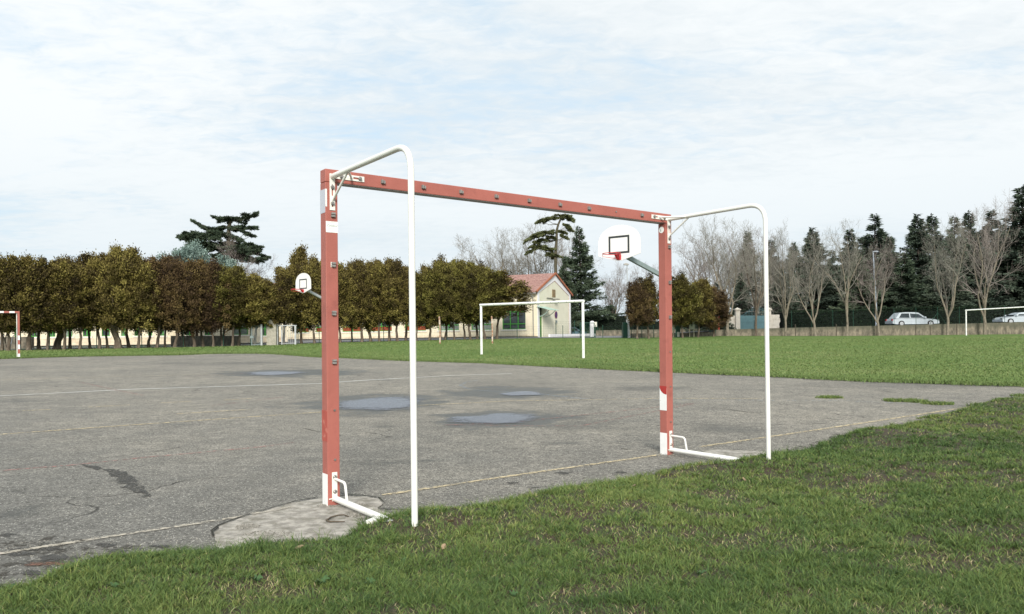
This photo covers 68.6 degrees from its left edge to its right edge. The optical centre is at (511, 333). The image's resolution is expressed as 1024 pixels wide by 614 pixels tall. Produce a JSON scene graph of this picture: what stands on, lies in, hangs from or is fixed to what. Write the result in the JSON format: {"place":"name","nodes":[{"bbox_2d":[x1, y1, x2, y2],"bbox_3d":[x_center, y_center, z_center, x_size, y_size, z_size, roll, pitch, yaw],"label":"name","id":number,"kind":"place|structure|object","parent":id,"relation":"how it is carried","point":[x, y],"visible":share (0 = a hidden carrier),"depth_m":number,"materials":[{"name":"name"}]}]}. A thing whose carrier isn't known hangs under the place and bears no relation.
{"place":"outdoors","nodes":[
{"label":"outdoors","id":0,"kind":"place"},
{"bbox_2d":[4,336,643,349],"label":"yard","id":1,"kind":"structure","parent":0,"point":[298,341],"depth_m":67.85,"materials":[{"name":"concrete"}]},
{"bbox_2d":[0,283,287,346],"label":"school building","id":2,"kind":"structure","parent":1,"relation":"on","point":[245,339],"depth_m":62.60,"materials":[{"name":"beige concrete"}]},
{"bbox_2d":[171,336,240,345],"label":"wall","id":3,"kind":"structure","parent":1,"relation":"on","point":[207,339],"depth_m":57.00,"materials":[{"name":"concrete"}]},
{"bbox_2d":[176,210,271,264],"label":"cedar tree","id":4,"kind":"object","parent":1,"relation":"on","point":[215,233],"visible":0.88,"depth_m":75.51,"materials":[{"name":"green plant"}]},
{"bbox_2d":[215,229,277,282],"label":"bare tree","id":5,"kind":"object","parent":1,"relation":"on","point":[254,272],"visible":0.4,"depth_m":74.92,"materials":[{"name":"grey plant"}]},
{"bbox_2d":[287,272,572,339],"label":"school building","id":6,"kind":"structure","parent":1,"relation":"on","point":[547,318],"depth_m":73.40,"materials":[{"name":"roof concrete"},{"name":"pale plaster"},{"name":"glass"}]},
{"bbox_2d":[501,309,526,330],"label":"window","id":7,"kind":"structure","parent":6,"relation":"in","point":[510,324],"depth_m":71.08,"materials":[{"name":"green glass"}]},
{"bbox_2d":[455,226,525,273],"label":"bare tree","id":8,"kind":"object","parent":1,"relation":"on","point":[487,257],"visible":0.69,"depth_m":89.09,"materials":[{"name":"grey plant"}]},
{"bbox_2d":[487,231,552,274],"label":"bare tree","id":9,"kind":"object","parent":1,"relation":"on","point":[517,259],"visible":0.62,"depth_m":91.25,"materials":[{"name":"grey plant"}]},
{"bbox_2d":[491,212,570,274],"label":"bare tree","id":10,"kind":"object","parent":1,"relation":"on","point":[535,258],"visible":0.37,"depth_m":92.16,"materials":[{"name":"grey plant"}]},
{"bbox_2d":[523,213,575,272],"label":"cedar tree","id":11,"kind":"object","parent":1,"relation":"on","point":[537,245],"visible":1,"depth_m":83.82,"materials":[{"name":"green plant"}]},
{"bbox_2d":[557,255,587,332],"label":"cedar tree","id":12,"kind":"object","parent":1,"relation":"on","point":[563,273],"visible":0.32,"depth_m":83.65,"materials":[{"name":"green plant"}]},
{"bbox_2d":[561,226,615,333],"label":"cedar tree","id":13,"kind":"object","parent":1,"relation":"on","point":[581,274],"visible":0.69,"depth_m":85.45,"materials":[{"name":"green plant"}]},
{"bbox_2d":[578,313,634,330],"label":"hedge","id":14,"kind":"object","parent":1,"relation":"on","point":[609,324],"visible":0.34,"depth_m":86.20,"materials":[{"name":"green plant"}]},
{"bbox_2d":[593,261,628,315],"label":"bare tree","id":15,"kind":"object","parent":1,"relation":"on","point":[610,288],"visible":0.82,"depth_m":87.58,"materials":[{"name":"grey plant"}]},
{"bbox_2d":[0,353,1023,586],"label":"asphalt","id":16,"kind":"structure","parent":0,"point":[375,451],"depth_m":8.26,"materials":[{"name":"grey asphalt"}]},
{"bbox_2d":[0,536,186,585],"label":"asphalt patch","id":17,"kind":"object","parent":16,"relation":"on","point":[14,563],"visible":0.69,"depth_m":3.71,"materials":[{"name":"grey asphalt"}]},
{"bbox_2d":[0,515,245,553],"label":"court line","id":18,"kind":"object","parent":16,"relation":"on","point":[109,535],"visible":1,"depth_m":3.94,"materials":[{"name":"beige paint"}]},
{"bbox_2d":[103,469,151,497],"bbox_3d":[-2.816,1.076,5.482,0.155,0.002,1.406,-1,0,-35],"label":"asphalt patch","id":19,"kind":"object","parent":16,"relation":"on","point":[119,479],"visible":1,"depth_m":5.47,"materials":[{"name":"black asphalt"}]},
{"bbox_2d":[214,496,392,548],"bbox_3d":[-1.159,1.056,4.257,1.025,0.002,1.122,-1,0,-26],"label":"concrete footing","id":20,"kind":"object","parent":16,"relation":"on","point":[305,517],"visible":0.49,"depth_m":4.22,"materials":[{"name":"grey concrete"}]},
{"bbox_2d":[339,397,417,409],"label":"puddle","id":21,"kind":"object","parent":16,"relation":"on","point":[384,403],"visible":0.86,"depth_m":11.46,"materials":[{"name":"liquid"}]},
{"bbox_2d":[235,448,687,539],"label":"gravel","id":22,"kind":"structure","parent":16,"relation":"on","point":[250,525],"depth_m":4.14,"materials":[{"name":"grey gravel"}]},
{"bbox_2d":[449,413,534,422],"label":"puddle","id":23,"kind":"object","parent":16,"relation":"on","point":[503,418],"visible":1,"depth_m":9.34,"materials":[{"name":"liquid"}]},
{"bbox_2d":[320,145,770,526],"bbox_3d":[0.389,0.025,5.175,3.241,2.110,1.098,0,0,-37],"label":"handball goal","id":24,"kind":"object","parent":16,"relation":"on","point":[331,180],"visible":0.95,"depth_m":4.70,"materials":[{"name":"red paint"}]},
{"bbox_2d":[598,225,658,276],"bbox_3d":[3.154,-0.862,19.004,1.961,3.775,0.948,-1,0,-13],"label":"basketball hoop","id":25,"kind":"object","parent":16,"relation":"on","point":[619,242],"visible":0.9,"depth_m":18.91,"materials":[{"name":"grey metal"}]},
{"bbox_2d":[703,449,764,457],"bbox_3d":[1.920,1.032,6.434,0.557,0.002,0.566,-1,0,13],"label":"concrete footing","id":26,"kind":"object","parent":16,"relation":"on","point":[732,453],"visible":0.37,"depth_m":6.54,"materials":[{"name":"grey concrete"}]},
{"bbox_2d":[815,393,1023,404],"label":"weed tufts","id":27,"kind":"object","parent":16,"relation":"on","point":[922,401],"visible":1,"depth_m":11.00,"materials":[{"name":"green plant"}]},
{"bbox_2d":[0,396,1023,613],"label":"grass verge","id":28,"kind":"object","parent":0,"point":[727,491],"depth_m":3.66,"materials":[{"name":"plant"}]},
{"bbox_2d":[0,334,1023,386],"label":"grass field","id":29,"kind":"structure","parent":0,"point":[731,338],"depth_m":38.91,"materials":[{"name":"green plant"}]},
{"bbox_2d":[0,251,44,350],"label":"conifer tree","id":30,"kind":"object","parent":29,"relation":"on","point":[5,265],"visible":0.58,"depth_m":44.80,"materials":[{"name":"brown plant"}]},
{"bbox_2d":[0,252,54,349],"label":"conifer tree","id":31,"kind":"object","parent":29,"relation":"on","point":[29,269],"visible":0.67,"depth_m":45.05,"materials":[{"name":"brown plant"}]},
{"bbox_2d":[25,264,67,349],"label":"deciduous tree","id":32,"kind":"object","parent":29,"relation":"on","point":[48,287],"visible":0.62,"depth_m":46.05,"materials":[{"name":"green plant"}]},
{"bbox_2d":[38,254,91,349],"bbox_3d":[-28.271,-1.943,47.493,3.465,6.181,3.555,-1,0,-20],"label":"conifer tree","id":33,"kind":"object","parent":29,"relation":"on","point":[65,265],"visible":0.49,"depth_m":46.66,"materials":[{"name":"green plant"}]},
{"bbox_2d":[51,262,101,348],"bbox_3d":[-27.839,-1.788,47.523,3.765,5.839,3.410,-1,0,0],"label":"deciduous tree","id":34,"kind":"object","parent":29,"relation":"on","point":[79,280],"visible":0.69,"depth_m":47.00,"materials":[{"name":"green plant"}]},
{"bbox_2d":[81,255,115,348],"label":"deciduous tree","id":35,"kind":"object","parent":29,"relation":"on","point":[97,327],"visible":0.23,"depth_m":47.98,"materials":[{"name":"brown plant"}]},
{"bbox_2d":[82,239,147,348],"bbox_3d":[-26.272,-2.567,49.344,4.260,7.375,4.972,-1,0,-26],"label":"conifer tree","id":36,"kind":"object","parent":29,"relation":"on","point":[116,267],"visible":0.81,"depth_m":48.21,"materials":[{"name":"plant"}]},
{"bbox_2d":[0,328,250,349],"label":"fence","id":37,"kind":"object","parent":29,"relation":"on","point":[131,334],"visible":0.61,"depth_m":50.67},
{"bbox_2d":[110,252,166,347],"bbox_3d":[-24.885,-2.228,49.529,3.542,6.666,3.466,-1,0,0],"label":"conifer tree","id":38,"kind":"object","parent":29,"relation":"on","point":[145,275],"visible":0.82,"depth_m":49.26,"materials":[{"name":"plant"}]},
{"bbox_2d":[142,255,179,347],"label":"conifer tree","id":39,"kind":"object","parent":29,"relation":"on","point":[155,265],"visible":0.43,"depth_m":50.56,"materials":[{"name":"brown plant"}]},
{"bbox_2d":[156,243,199,335],"bbox_3d":[-26.232,-2.962,58.172,4.215,8.287,4.636,-1,0,-35],"label":"cypress tree","id":40,"kind":"object","parent":29,"relation":"on","point":[186,252],"visible":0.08,"depth_m":57.55,"materials":[{"name":"teal plant"}]},
{"bbox_2d":[160,257,202,346],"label":"tree","id":41,"kind":"object","parent":29,"relation":"on","point":[174,267],"visible":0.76,"depth_m":51.05,"materials":[{"name":"green plant"}]},
{"bbox_2d":[160,253,203,346],"bbox_3d":[-23.041,-2.363,52.484,3.047,6.838,3.367,-1,0,43],"label":"conifer tree","id":42,"kind":"object","parent":29,"relation":"on","point":[185,326],"visible":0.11,"depth_m":52.49,"materials":[{"name":"brown plant"}]},
{"bbox_2d":[178,238,214,334],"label":"cypress tree","id":43,"kind":"object","parent":29,"relation":"on","point":[199,251],"visible":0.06,"depth_m":59.59,"materials":[{"name":"teal plant"}]},
{"bbox_2d":[180,255,224,346],"bbox_3d":[-22.206,-2.212,52.926,3.268,6.553,3.595,-1,0,39],"label":"conifer tree","id":44,"kind":"object","parent":29,"relation":"on","point":[197,271],"visible":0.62,"depth_m":51.85,"materials":[{"name":"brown plant"}]},
{"bbox_2d":[199,256,238,346],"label":"conifer tree","id":45,"kind":"object","parent":29,"relation":"on","point":[210,267],"visible":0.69,"depth_m":52.58,"materials":[{"name":"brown plant"}]},
{"bbox_2d":[207,256,241,345],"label":"conifer tree","id":46,"kind":"object","parent":29,"relation":"on","point":[219,299],"visible":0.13,"depth_m":52.97,"materials":[{"name":"brown plant"}]},
{"bbox_2d":[205,263,251,345],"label":"deciduous tree","id":47,"kind":"object","parent":29,"relation":"on","point":[235,274],"visible":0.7,"depth_m":52.95,"materials":[{"name":"green plant"}]},
{"bbox_2d":[222,269,284,345],"bbox_3d":[-18.974,-1.861,54.464,4.972,5.780,4.260,-1,0,-20],"label":"deciduous tree","id":48,"kind":"object","parent":29,"relation":"on","point":[261,306],"visible":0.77,"depth_m":53.81,"materials":[{"name":"green plant"}]},
{"bbox_2d":[264,263,302,344],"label":"tree","id":49,"kind":"object","parent":29,"relation":"on","point":[285,280],"visible":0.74,"depth_m":55.46,"materials":[{"name":"green plant"}]},
{"bbox_2d":[286,243,319,343],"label":"conifer tree","id":50,"kind":"object","parent":29,"relation":"on","point":[298,258],"visible":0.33,"depth_m":57.34,"materials":[{"name":"green plant"}]},
{"bbox_2d":[291,273,320,298],"bbox_3d":[-9.342,-0.874,34.558,1.079,3.786,2.118,-1,0,14],"label":"basketball hoop","id":51,"kind":"object","parent":29,"relation":"on","point":[303,282],"visible":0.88,"depth_m":34.06,"materials":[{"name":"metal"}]},
{"bbox_2d":[293,252,321,343],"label":"conifer tree","id":52,"kind":"object","parent":29,"relation":"on","point":[312,270],"visible":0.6,"depth_m":56.58,"materials":[{"name":"plant"}]},
{"bbox_2d":[320,261,361,342],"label":"tree","id":53,"kind":"object","parent":29,"relation":"on","point":[344,314],"visible":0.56,"depth_m":57.78,"materials":[{"name":"plant"}]},
{"bbox_2d":[346,258,377,341],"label":"conifer tree","id":54,"kind":"object","parent":29,"relation":"on","point":[359,268],"visible":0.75,"depth_m":58.62,"materials":[{"name":"plant"}]},
{"bbox_2d":[356,258,390,341],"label":"conifer tree","id":55,"kind":"object","parent":29,"relation":"on","point":[367,326],"visible":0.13,"depth_m":59.85,"materials":[{"name":"plant"}]},
{"bbox_2d":[361,262,406,341],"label":"tree","id":56,"kind":"object","parent":29,"relation":"on","point":[378,272],"visible":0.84,"depth_m":58.87,"materials":[{"name":"plant"}]},
{"bbox_2d":[385,258,416,340],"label":"conifer tree","id":57,"kind":"object","parent":29,"relation":"on","point":[394,268],"visible":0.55,"depth_m":59.61,"materials":[{"name":"plant"}]},
{"bbox_2d":[398,272,433,340],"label":"tree","id":58,"kind":"object","parent":29,"relation":"on","point":[421,318],"visible":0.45,"depth_m":60.16,"materials":[{"name":"plant"}]},
{"bbox_2d":[418,256,460,339],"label":"conifer tree","id":59,"kind":"object","parent":29,"relation":"on","point":[435,273],"visible":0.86,"depth_m":60.12,"materials":[{"name":"plant"}]},
{"bbox_2d":[438,257,469,339],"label":"conifer tree","id":60,"kind":"object","parent":29,"relation":"on","point":[458,267],"visible":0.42,"depth_m":61.33,"materials":[{"name":"plant"}]},
{"bbox_2d":[446,258,493,339],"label":"conifer tree","id":61,"kind":"object","parent":29,"relation":"on","point":[474,279],"visible":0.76,"depth_m":60.96,"materials":[{"name":"plant"}]},
{"bbox_2d":[459,263,509,338],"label":"conifer tree","id":62,"kind":"object","parent":29,"relation":"on","point":[492,282],"visible":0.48,"depth_m":61.65,"materials":[{"name":"plant"}]},
{"bbox_2d":[487,265,538,338],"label":"conifer tree","id":63,"kind":"object","parent":29,"relation":"on","point":[520,287],"visible":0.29,"depth_m":63.38,"materials":[{"name":"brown plant"}]},
{"bbox_2d":[479,300,584,357],"bbox_3d":[0.734,-0.133,33.392,0.131,2.663,6.633,-1,0,-43],"label":"football goal","id":64,"kind":"object","parent":29,"relation":"on","point":[540,302],"visible":0.88,"depth_m":32.79,"materials":[{"name":"white paint"}]},
{"bbox_2d":[622,277,654,338],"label":"conifer tree","id":65,"kind":"object","parent":29,"relation":"on","point":[637,297],"visible":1,"depth_m":62.50,"materials":[{"name":"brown plant"}]},
{"bbox_2d":[634,273,658,338],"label":"conifer tree","id":66,"kind":"object","parent":29,"relation":"on","point":[646,282],"visible":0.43,"depth_m":63.43,"materials":[{"name":"green plant"}]},
{"bbox_2d":[672,270,707,337],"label":"conifer tree","id":67,"kind":"object","parent":29,"relation":"on","point":[684,311],"visible":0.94,"depth_m":67.20,"materials":[{"name":"plant"}]},
{"bbox_2d":[688,277,716,336],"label":"conifer tree","id":68,"kind":"object","parent":29,"relation":"on","point":[704,285],"visible":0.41,"depth_m":69.27,"materials":[{"name":"green plant"}]},
{"bbox_2d":[700,284,732,336],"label":"tree","id":69,"kind":"object","parent":29,"relation":"on","point":[721,313],"visible":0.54,"depth_m":72.05,"materials":[{"name":"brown plant"}]},
{"bbox_2d":[684,211,762,335],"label":"bare tree","id":70,"kind":"object","parent":29,"relation":"on","point":[719,281],"visible":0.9,"depth_m":75.78,"materials":[{"name":"grey plant"}]},
{"bbox_2d":[725,219,789,335],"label":"bare tree","id":71,"kind":"object","parent":29,"relation":"on","point":[756,304],"visible":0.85,"depth_m":75.67,"materials":[{"name":"grey plant"}]},
{"bbox_2d":[758,219,817,335],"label":"bare tree","id":72,"kind":"object","parent":29,"relation":"on","point":[785,309],"visible":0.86,"depth_m":75.77,"materials":[{"name":"grey plant"}]},
{"bbox_2d":[784,235,841,335],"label":"bare tree","id":73,"kind":"object","parent":29,"relation":"on","point":[811,283],"visible":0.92,"depth_m":76.11,"materials":[{"name":"grey plant"}]},
{"bbox_2d":[804,218,872,335],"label":"bare tree","id":74,"kind":"object","parent":29,"relation":"on","point":[849,267],"visible":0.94,"depth_m":75.81,"materials":[{"name":"grey plant"}]},
{"bbox_2d":[847,238,905,335],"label":"bare tree","id":75,"kind":"object","parent":29,"relation":"on","point":[882,289],"visible":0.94,"depth_m":76.08,"materials":[{"name":"grey plant"}]},
{"bbox_2d":[920,218,997,334],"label":"bare tree","id":76,"kind":"object","parent":29,"relation":"on","point":[951,284],"visible":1,"depth_m":76.01,"materials":[{"name":"grey plant"}]},
{"bbox_2d":[945,188,1023,334],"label":"bare tree","id":77,"kind":"object","parent":29,"relation":"on","point":[987,290],"visible":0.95,"depth_m":75.61,"materials":[{"name":"grey plant"}]},
{"bbox_2d":[0,0,1023,319],"label":"sky","id":78,"kind":"structure","parent":0,"point":[129,122],"materials":[{"name":"white"}]},
{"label":"bank","id":79,"kind":"structure","parent":0,"visible":0},
{"bbox_2d":[672,233,747,294],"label":"bare tree","id":80,"kind":"object","parent":79,"relation":"on","point":[702,269],"visible":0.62,"depth_m":90.66,"materials":[{"name":"grey plant"}]},
{"bbox_2d":[671,223,762,302],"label":"bare tree","id":81,"kind":"object","parent":79,"relation":"on","point":[693,263],"visible":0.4,"depth_m":96.23,"materials":[{"name":"grey plant"}]},
{"bbox_2d":[729,273,763,315],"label":"fir tree","id":82,"kind":"object","parent":79,"relation":"on","point":[738,287],"visible":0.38,"depth_m":91.68,"materials":[{"name":"green plant"}]},
{"bbox_2d":[716,229,801,292],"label":"bare tree","id":83,"kind":"object","parent":79,"relation":"on","point":[773,252],"visible":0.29,"depth_m":98.25,"materials":[{"name":"grey plant"}]},
{"bbox_2d":[716,262,808,315],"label":"bare tree","id":84,"kind":"object","parent":79,"relation":"on","point":[760,303],"visible":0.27,"depth_m":90.41,"materials":[{"name":"grey plant"}]},
{"bbox_2d":[760,269,802,314],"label":"fir tree","id":85,"kind":"object","parent":79,"relation":"on","point":[778,306],"visible":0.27,"depth_m":92.47,"materials":[{"name":"green plant"}]},
{"bbox_2d":[772,227,862,311],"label":"fir tree","id":86,"kind":"object","parent":79,"relation":"on","point":[829,300],"visible":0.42,"depth_m":96.47,"materials":[{"name":"green plant"}]},
{"bbox_2d":[825,229,879,311],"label":"fir tree","id":87,"kind":"object","parent":79,"relation":"on","point":[849,236],"visible":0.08,"depth_m":98.59,"materials":[{"name":"green plant"}]},
{"bbox_2d":[828,253,887,311],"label":"fir tree","id":88,"kind":"object","parent":79,"relation":"on","point":[859,305],"visible":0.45,"depth_m":92.47,"materials":[{"name":"green plant"}]},
{"bbox_2d":[826,213,925,310],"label":"fir tree","id":89,"kind":"object","parent":79,"relation":"on","point":[878,237],"visible":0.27,"depth_m":97.62,"materials":[{"name":"green plant"}]},
{"bbox_2d":[862,235,921,310],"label":"fir tree","id":90,"kind":"object","parent":79,"relation":"on","point":[892,297],"visible":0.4,"depth_m":94.23,"materials":[{"name":"green plant"}]},
{"bbox_2d":[778,305,1023,327],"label":"hedge","id":91,"kind":"object","parent":79,"relation":"on","point":[857,318],"visible":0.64,"depth_m":87.90,"materials":[{"name":"green plant"}]},
{"bbox_2d":[874,252,948,311],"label":"fir tree","id":92,"kind":"object","parent":79,"relation":"on","point":[909,275],"visible":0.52,"depth_m":92.42,"materials":[{"name":"green plant"}]},
{"bbox_2d":[898,213,960,310],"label":"fir tree","id":93,"kind":"object","parent":79,"relation":"on","point":[914,237],"visible":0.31,"depth_m":98.65,"materials":[{"name":"green plant"}]},
{"bbox_2d":[916,213,943,281],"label":"fir tree","id":94,"kind":"object","parent":79,"relation":"on","point":[930,223],"visible":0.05,"depth_m":101.45,"materials":[{"name":"green plant"}]},
{"bbox_2d":[914,216,981,310],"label":"fir tree","id":95,"kind":"object","parent":79,"relation":"on","point":[952,230],"visible":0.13,"depth_m":97.38,"materials":[{"name":"green plant"}]},
{"bbox_2d":[915,243,989,315],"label":"fir tree","id":96,"kind":"object","parent":79,"relation":"on","point":[931,295],"visible":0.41,"depth_m":91.35,"materials":[{"name":"green plant"}]},
{"bbox_2d":[952,210,977,251],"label":"fir tree","id":97,"kind":"object","parent":79,"relation":"on","point":[966,220],"visible":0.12,"depth_m":100.55,"materials":[{"name":"green plant"}]},
{"bbox_2d":[954,238,1023,316],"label":"fir tree","id":98,"kind":"object","parent":79,"relation":"on","point":[992,293],"visible":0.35,"depth_m":92.06,"materials":[{"name":"green plant"}]},
{"bbox_2d":[958,184,1023,309],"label":"fir tree","id":99,"kind":"object","parent":79,"relation":"on","point":[1019,206],"visible":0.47,"depth_m":92.71,"materials":[{"name":"green plant"}]},
{"bbox_2d":[972,209,1020,280],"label":"fir tree","id":100,"kind":"object","parent":79,"relation":"on","point":[989,214],"visible":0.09,"depth_m":98.66,"materials":[{"name":"green plant"}]},
{"bbox_2d":[976,227,1023,309],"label":"fir tree","id":101,"kind":"object","parent":79,"relation":"on","point":[1006,268],"visible":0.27,"depth_m":93.03,"materials":[{"name":"green plant"}]},
{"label":"road","id":102,"kind":"structure","parent":0,"visible":0},
{"bbox_2d":[740,307,764,328],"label":"blue gate","id":103,"kind":"structure","parent":102,"relation":"on","point":[747,322],"depth_m":86.97,"materials":[{"name":"blue metal"}]},
{"bbox_2d":[885,312,938,324],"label":"car","id":104,"kind":"object","parent":102,"relation":"on","point":[902,318],"visible":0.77,"depth_m":80.19,"materials":[{"name":"silver metal"}]},
{"bbox_3d":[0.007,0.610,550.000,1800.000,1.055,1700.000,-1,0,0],"label":"ground","id":105,"kind":"structure","parent":0,"visible":0},
{"bbox_2d":[716,322,1023,335],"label":"retaining wall","id":106,"kind":"structure","parent":105,"relation":"on","point":[972,328],"depth_m":77.00,"materials":[{"name":"concrete"}]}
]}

